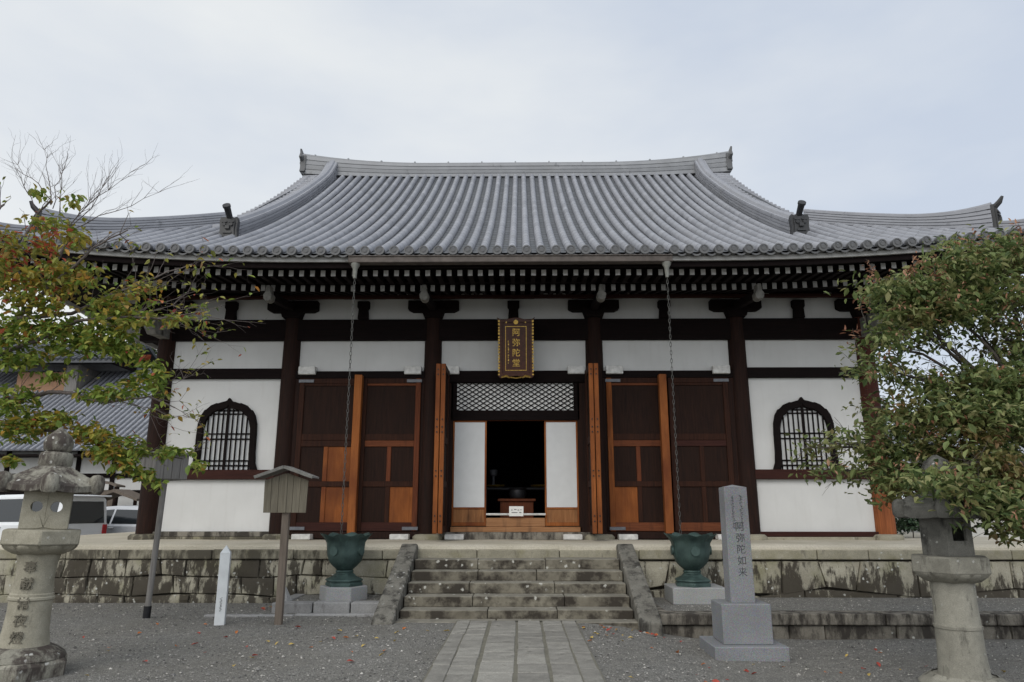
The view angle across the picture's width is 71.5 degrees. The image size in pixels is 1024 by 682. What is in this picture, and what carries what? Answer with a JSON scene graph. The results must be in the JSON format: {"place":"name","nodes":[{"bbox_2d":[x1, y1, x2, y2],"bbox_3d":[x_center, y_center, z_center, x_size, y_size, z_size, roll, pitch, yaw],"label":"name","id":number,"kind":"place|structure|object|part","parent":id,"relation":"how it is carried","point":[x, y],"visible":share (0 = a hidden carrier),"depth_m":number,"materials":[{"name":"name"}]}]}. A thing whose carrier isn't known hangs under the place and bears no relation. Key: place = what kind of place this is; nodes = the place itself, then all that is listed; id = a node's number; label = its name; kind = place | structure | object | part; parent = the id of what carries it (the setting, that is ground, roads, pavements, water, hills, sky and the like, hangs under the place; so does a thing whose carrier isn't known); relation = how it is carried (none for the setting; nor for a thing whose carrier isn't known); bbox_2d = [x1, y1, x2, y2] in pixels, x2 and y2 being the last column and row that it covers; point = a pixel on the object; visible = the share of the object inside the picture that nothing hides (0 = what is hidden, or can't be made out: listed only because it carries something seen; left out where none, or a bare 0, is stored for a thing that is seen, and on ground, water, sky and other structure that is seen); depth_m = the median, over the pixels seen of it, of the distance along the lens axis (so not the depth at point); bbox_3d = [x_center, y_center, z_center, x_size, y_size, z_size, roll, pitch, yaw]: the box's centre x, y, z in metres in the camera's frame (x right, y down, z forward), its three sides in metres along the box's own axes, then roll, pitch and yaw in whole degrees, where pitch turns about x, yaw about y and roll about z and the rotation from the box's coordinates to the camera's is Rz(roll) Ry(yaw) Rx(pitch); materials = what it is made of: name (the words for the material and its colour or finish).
{"place":"outdoors","nodes":[
{"label":"outdoors","id":0,"kind":"place"},
{"bbox_2d":[84,481,124,506],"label":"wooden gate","id":1,"kind":"structure","parent":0,"point":[113,502],"depth_m":28.89,"materials":[{"name":"brown wood"}]},
{"bbox_2d":[101,489,139,504],"bbox_3d":[-15.401,6.985,27.831,1.900,2.310,1.200,0,-13,1],"label":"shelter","id":2,"kind":"object","parent":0,"point":[134,496],"visible":0.4,"depth_m":27.75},
{"bbox_2d":[0,517,1023,681],"bbox_3d":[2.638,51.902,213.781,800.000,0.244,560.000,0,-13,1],"label":"ground","id":3,"kind":"structure","parent":0,"point":[733,674],"depth_m":8.48,"materials":[{"name":"grey gravel"}]},
{"bbox_2d":[0,427,104,681],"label":"stone lantern","id":4,"kind":"object","parent":3,"relation":"on","point":[40,542],"visible":1,"depth_m":7.02,"materials":[{"name":"grey stone"}]},
{"bbox_2d":[0,494,111,539],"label":"parked van","id":5,"kind":"object","parent":3,"relation":"on","point":[88,515],"visible":0.16,"depth_m":21.52,"materials":[{"name":"white paint"}]},
{"bbox_3d":[-15.219,5.131,21.527,1.196,0.694,0.092,-5,-14,19],"label":"window","id":6,"kind":"part","parent":5,"relation":"part of","materials":[{"name":"grey glass"}]},
{"bbox_3d":[-13.953,5.021,21.102,1.270,0.676,0.101,-5,-14,19],"label":"window","id":7,"kind":"part","parent":5,"relation":"part of","materials":[{"name":"grey glass"}]},
{"bbox_3d":[-12.926,5.191,21.542,0.016,0.650,1.426,-5,-14,19],"label":"rear window","id":8,"kind":"part","parent":5,"relation":"part of","materials":[{"name":"black glass"}]},
{"bbox_2d":[41,331,73,343],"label":"broadleaf tree","id":9,"kind":"object","parent":3,"relation":"on","point":[46,339],"visible":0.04,"depth_m":41.58,"materials":[{"name":"green plant"}]},
{"bbox_2d":[0,343,156,505],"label":"outbuilding","id":10,"kind":"structure","parent":3,"relation":"on","point":[106,369],"depth_m":33.86,"materials":[{"name":"grey tile"}]},
{"bbox_2d":[64,316,156,355],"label":"broadleaf tree","id":11,"kind":"object","parent":3,"relation":"on","point":[154,350],"depth_m":41.72,"materials":[{"name":"green plant"}]},
{"bbox_2d":[106,505,137,533],"bbox_3d":[-11.814,6.272,23.411,4.510,1.680,1.820,-3,-14,14],"label":"parked suv","id":12,"kind":"object","parent":3,"relation":"on","point":[121,519],"visible":0.05,"depth_m":22.91,"materials":[{"name":"silver metal"}]},
{"bbox_3d":[-13.421,5.718,23.177,0.938,0.449,0.202,-3,-14,14],"label":"window","id":13,"kind":"part","parent":12,"relation":"part of","materials":[{"name":"grey glass"}]},
{"bbox_3d":[-12.399,5.660,22.905,1.012,0.459,0.184,-3,-14,14],"label":"window","id":14,"kind":"part","parent":12,"relation":"part of","materials":[{"name":"grey glass"}]},
{"bbox_2d":[0,129,265,495],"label":"cherry tree","id":15,"kind":"object","parent":3,"relation":"on","point":[84,338],"visible":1,"depth_m":8.82,"materials":[{"name":"green plant"}]},
{"bbox_2d":[142,451,188,617],"bbox_3d":[-5.423,2.938,10.884,0.600,2.551,0.600,-11,-17,39],"label":"box notice board","id":16,"kind":"object","parent":3,"relation":"on","point":[175,471],"visible":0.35,"depth_m":10.88,"materials":[{"name":"grey wood"}]},
{"bbox_2d":[214,545,231,624],"bbox_3d":[-4.125,3.499,10.149,0.136,1.123,0.139,3,-14,-13],"label":"white post","id":17,"kind":"object","parent":3,"relation":"on","point":[222,587],"visible":0.92,"depth_m":10.09,"materials":[{"name":"paint"}]},
{"bbox_2d":[254,466,318,624],"bbox_3d":[-3.305,2.943,10.245,0.863,2.249,0.390,0,-13,1],"label":"gabled notice board","id":18,"kind":"object","parent":3,"relation":"on","point":[285,494],"visible":0.97,"depth_m":10.34,"materials":[{"name":"grey wood"}]},
{"bbox_2d":[204,613,373,616],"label":"ground kerb","id":19,"kind":"structure","parent":3,"relation":"on","point":[309,614],"depth_m":10.77,"materials":[{"name":"stone"}]},
{"bbox_2d":[271,594,380,612],"bbox_3d":[-2.869,4.359,11.711,1.820,0.261,1.258,0,-13,1],"label":"stone pad","id":20,"kind":"object","parent":3,"relation":"on","point":[315,605],"visible":0.38,"depth_m":11.12,"materials":[{"name":"stone"}]},
{"bbox_2d":[285,586,291,600],"bbox_3d":[-3.675,4.093,11.515,0.247,0.220,0.253,0,-13,1],"label":"pointed rock","id":21,"kind":"object","parent":20,"relation":"on","point":[287,596],"visible":0.49,"depth_m":11.47,"materials":[{"name":"stone"}]},
{"bbox_2d":[319,584,367,600],"bbox_3d":[-2.770,4.136,11.689,0.787,0.225,0.692,0,-13,1],"label":"urn pedestal","id":22,"kind":"object","parent":20,"relation":"on","point":[354,593],"visible":0.74,"depth_m":11.38,"materials":[{"name":"stone"}]},
{"bbox_2d":[321,532,371,586],"bbox_3d":[-2.770,3.619,11.810,0.820,0.837,0.820,5,-14,-21],"label":"bronze urn","id":23,"kind":"object","parent":22,"relation":"on","point":[345,553],"visible":1,"depth_m":11.60,"materials":[{"name":"teal metal"}]},
{"bbox_2d":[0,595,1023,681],"bbox_3d":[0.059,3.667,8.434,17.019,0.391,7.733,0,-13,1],"label":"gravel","id":24,"kind":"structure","parent":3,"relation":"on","point":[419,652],"depth_m":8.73,"materials":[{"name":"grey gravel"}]},
{"bbox_2d":[0,531,1023,602],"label":"stone platform","id":25,"kind":"structure","parent":3,"relation":"on","point":[105,568],"depth_m":12.39,"materials":[{"name":"beige stone"}]},
{"bbox_2d":[0,146,1023,540],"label":"temple hall","id":26,"kind":"structure","parent":25,"relation":"on","point":[448,264],"depth_m":14.94,"materials":[{"name":"tile"}]},
{"bbox_2d":[190,398,256,469],"bbox_3d":[-6.007,1.950,14.975,1.392,1.502,0.100,0,-13,1],"label":"window","id":27,"kind":"structure","parent":26,"relation":"in","point":[233,447],"depth_m":14.95,"materials":[{"name":"wood"}]},
{"bbox_2d":[289,378,354,530],"bbox_3d":[-3.883,2.330,14.795,1.290,3.140,0.085,0,-13,1],"label":"door","id":28,"kind":"structure","parent":26,"relation":"in","point":[322,406],"depth_m":14.81,"materials":[{"name":"brown wood"}]},
{"bbox_2d":[340,278,355,533],"bbox_3d":[-2.831,1.062,12.288,0.037,4.556,0.028,13,-18,-43],"label":"rain chain","id":29,"kind":"object","parent":26,"relation":"hanging from","point":[347,407],"visible":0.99,"depth_m":12.26,"materials":[{"name":"metal"}]},
{"bbox_2d":[356,378,421,530],"bbox_3d":[-2.543,2.326,14.779,1.270,3.140,0.085,0,-13,1],"label":"door","id":30,"kind":"structure","parent":26,"relation":"in","point":[391,407],"depth_m":14.76,"materials":[{"name":"red wood"}]},
{"bbox_2d":[432,364,440,533],"bbox_3d":[-1.471,2.152,14.297,0.088,3.300,0.856,0,-13,1],"label":"door","id":31,"kind":"structure","parent":26,"relation":"in","point":[438,366],"depth_m":13.90,"materials":[{"name":"brown wood"}]},
{"bbox_2d":[438,364,449,533],"bbox_3d":[-1.367,2.151,14.296,0.088,3.300,0.856,0,-13,1],"label":"door","id":32,"kind":"structure","parent":26,"relation":"in","point":[445,373],"depth_m":14.13,"materials":[{"name":"brown wood"}]},
{"bbox_2d":[497,317,534,378],"bbox_3d":[0.082,0.148,14.808,0.796,1.278,0.278,0,-13,1],"label":"name plaque","id":33,"kind":"object","parent":26,"relation":"attached to","point":[515,346],"visible":1,"depth_m":14.80,"materials":[{"name":"brown paint"}]},
{"bbox_2d":[486,513,545,514],"bbox_3d":[0.077,3.529,14.477,1.210,0.043,0.043,0,-13,1],"label":"barrier pole","id":34,"kind":"object","parent":26,"relation":"on","point":[508,513],"visible":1,"depth_m":14.46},
{"bbox_2d":[509,506,522,515],"bbox_3d":[0.087,3.461,14.460,0.290,0.195,0.015,0,-13,1],"label":"paper notice","id":35,"kind":"object","parent":34,"relation":"attached to","point":[515,510],"visible":1,"depth_m":14.46,"materials":[{"name":"white paper"}]},
{"bbox_2d":[483,488,549,526],"bbox_3d":[0.115,4.004,17.138,1.600,0.910,0.600,0,-13,1],"label":"offering table","id":36,"kind":"object","parent":26,"relation":"on","point":[487,489],"visible":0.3,"depth_m":16.95,"materials":[{"name":"black wood"}]},
{"bbox_2d":[490,470,497,484],"bbox_3d":[-0.453,3.383,17.445,0.200,0.440,0.195,0,-13,1],"label":"candle stand","id":37,"kind":"object","parent":36,"relation":"on","point":[493,473],"visible":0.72,"depth_m":17.41,"materials":[{"name":"grey metal"}]},
{"bbox_2d":[531,485,544,487],"bbox_3d":[0.664,3.503,17.146,0.440,0.070,0.440,0,-13,1],"label":"brass dish","id":38,"kind":"object","parent":36,"relation":"on","point":[539,486],"visible":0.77,"depth_m":16.99,"materials":[{"name":"black"}]},
{"bbox_2d":[498,499,535,517],"bbox_3d":[0.105,3.775,15.549,0.820,0.630,0.600,0,-13,1],"label":"altar table","id":39,"kind":"object","parent":26,"relation":"in","point":[526,504],"visible":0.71,"depth_m":15.33,"materials":[{"name":"red wood"}]},
{"bbox_2d":[509,488,526,498],"bbox_3d":[0.126,3.352,15.648,0.400,0.240,0.400,0,-13,1],"label":"incense burner","id":40,"kind":"object","parent":39,"relation":"on","point":[517,493],"visible":1,"depth_m":15.50,"materials":[{"name":"black metal"}]},
{"bbox_2d":[585,363,596,533],"bbox_3d":[1.579,2.143,14.261,0.088,3.300,0.856,0,-13,1],"label":"door","id":41,"kind":"structure","parent":26,"relation":"in","point":[589,393],"depth_m":14.07,"materials":[{"name":"brown wood"}]},
{"bbox_2d":[593,363,602,533],"bbox_3d":[1.683,2.143,14.260,0.088,3.300,0.856,0,-13,1],"label":"door","id":42,"kind":"structure","parent":26,"relation":"in","point":[595,366],"depth_m":13.87,"materials":[{"name":"brown wood"}]},
{"bbox_2d":[605,378,664,530],"bbox_3d":[2.602,2.312,14.718,1.260,3.140,0.085,0,-13,1],"label":"door","id":43,"kind":"structure","parent":26,"relation":"in","point":[633,426],"depth_m":14.70,"materials":[{"name":"brown wood"}]},
{"bbox_2d":[666,278,681,534],"bbox_3d":[2.779,1.046,12.221,0.037,4.556,0.028,13,-18,-43],"label":"rain chain","id":44,"kind":"object","parent":26,"relation":"hanging from","point":[674,408],"visible":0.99,"depth_m":12.19,"materials":[{"name":"metal"}]},
{"bbox_2d":[667,378,734,530],"bbox_3d":[3.932,2.308,14.702,1.280,3.140,0.085,0,-13,1],"label":"door","id":45,"kind":"structure","parent":26,"relation":"in","point":[702,411],"depth_m":14.71,"materials":[{"name":"brown wood"}]},
{"bbox_2d":[773,397,838,468],"bbox_3d":[6.092,1.916,14.831,1.392,1.502,0.100,0,-13,1],"label":"window","id":46,"kind":"structure","parent":26,"relation":"in","point":[806,416],"depth_m":14.84,"materials":[{"name":"wood"}]},
{"bbox_2d":[895,517,919,537],"bbox_3d":[8.716,3.869,15.201,1.351,0.871,0.765,1,-13,-6],"label":"leafy shrub","id":47,"kind":"object","parent":25,"relation":"on","point":[908,524],"visible":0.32,"depth_m":15.07,"materials":[{"name":"green plant"}]},
{"bbox_2d":[371,544,662,636],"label":"stone steps","id":48,"kind":"structure","parent":3,"relation":"on","point":[613,591],"depth_m":11.15,"materials":[{"name":"grey stone"}]},
{"bbox_2d":[699,485,789,661],"bbox_3d":[2.944,2.990,9.287,0.910,2.180,0.800,0,-13,1],"label":"stone marker","id":49,"kind":"object","parent":3,"relation":"on","point":[742,622],"visible":1,"depth_m":9.07,"materials":[{"name":"grey stone"}]},
{"bbox_2d":[653,597,1023,639],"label":"stone terrace","id":50,"kind":"structure","parent":3,"relation":"on","point":[808,623],"depth_m":10.19,"materials":[{"name":"grey stone"}]},
{"bbox_2d":[664,583,724,604],"bbox_3d":[3.001,4.148,11.665,0.860,0.260,0.720,0,-13,1],"label":"urn pedestal","id":51,"kind":"object","parent":50,"relation":"on","point":[675,594],"visible":0.72,"depth_m":11.33,"materials":[{"name":"stone"}]},
{"bbox_2d":[664,532,716,587],"bbox_3d":[2.970,3.610,11.771,0.820,0.837,0.820,13,-18,-43],"label":"bronze urn","id":52,"kind":"object","parent":51,"relation":"on","point":[691,553],"visible":1,"depth_m":11.55,"materials":[{"name":"teal metal"}]},
{"bbox_2d":[785,218,1023,548],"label":"maple tree","id":53,"kind":"object","parent":3,"relation":"on","point":[935,298],"visible":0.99,"depth_m":8.10,"materials":[{"name":"green plant"}]},
{"bbox_2d":[879,376,990,472],"bbox_3d":[14.248,4.417,25.961,6.531,6.672,5.674,0,-13,1],"label":"broadleaf tree","id":54,"kind":"object","parent":3,"relation":"on","point":[903,436],"visible":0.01,"depth_m":26.49,"materials":[{"name":"green plant"}]},
{"bbox_2d":[892,455,1007,681],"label":"stone lantern","id":55,"kind":"object","parent":3,"relation":"on","point":[950,566],"visible":0.76,"depth_m":6.99,"materials":[{"name":"grey stone"}]},
{"bbox_2d":[885,430,1023,538],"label":"side building","id":56,"kind":"structure","parent":3,"relation":"on","point":[979,530],"depth_m":20.18,"materials":[{"name":"stone"}]},
{"bbox_2d":[0,0,1023,498],"label":"sky","id":57,"kind":"structure","parent":0,"point":[865,106],"materials":[{"name":"white"}]},
{"bbox_2d":[422,620,605,681],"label":"path","id":58,"kind":"structure","parent":0,"point":[497,664],"depth_m":7.85,"materials":[{"name":"grey stone"}]}
]}

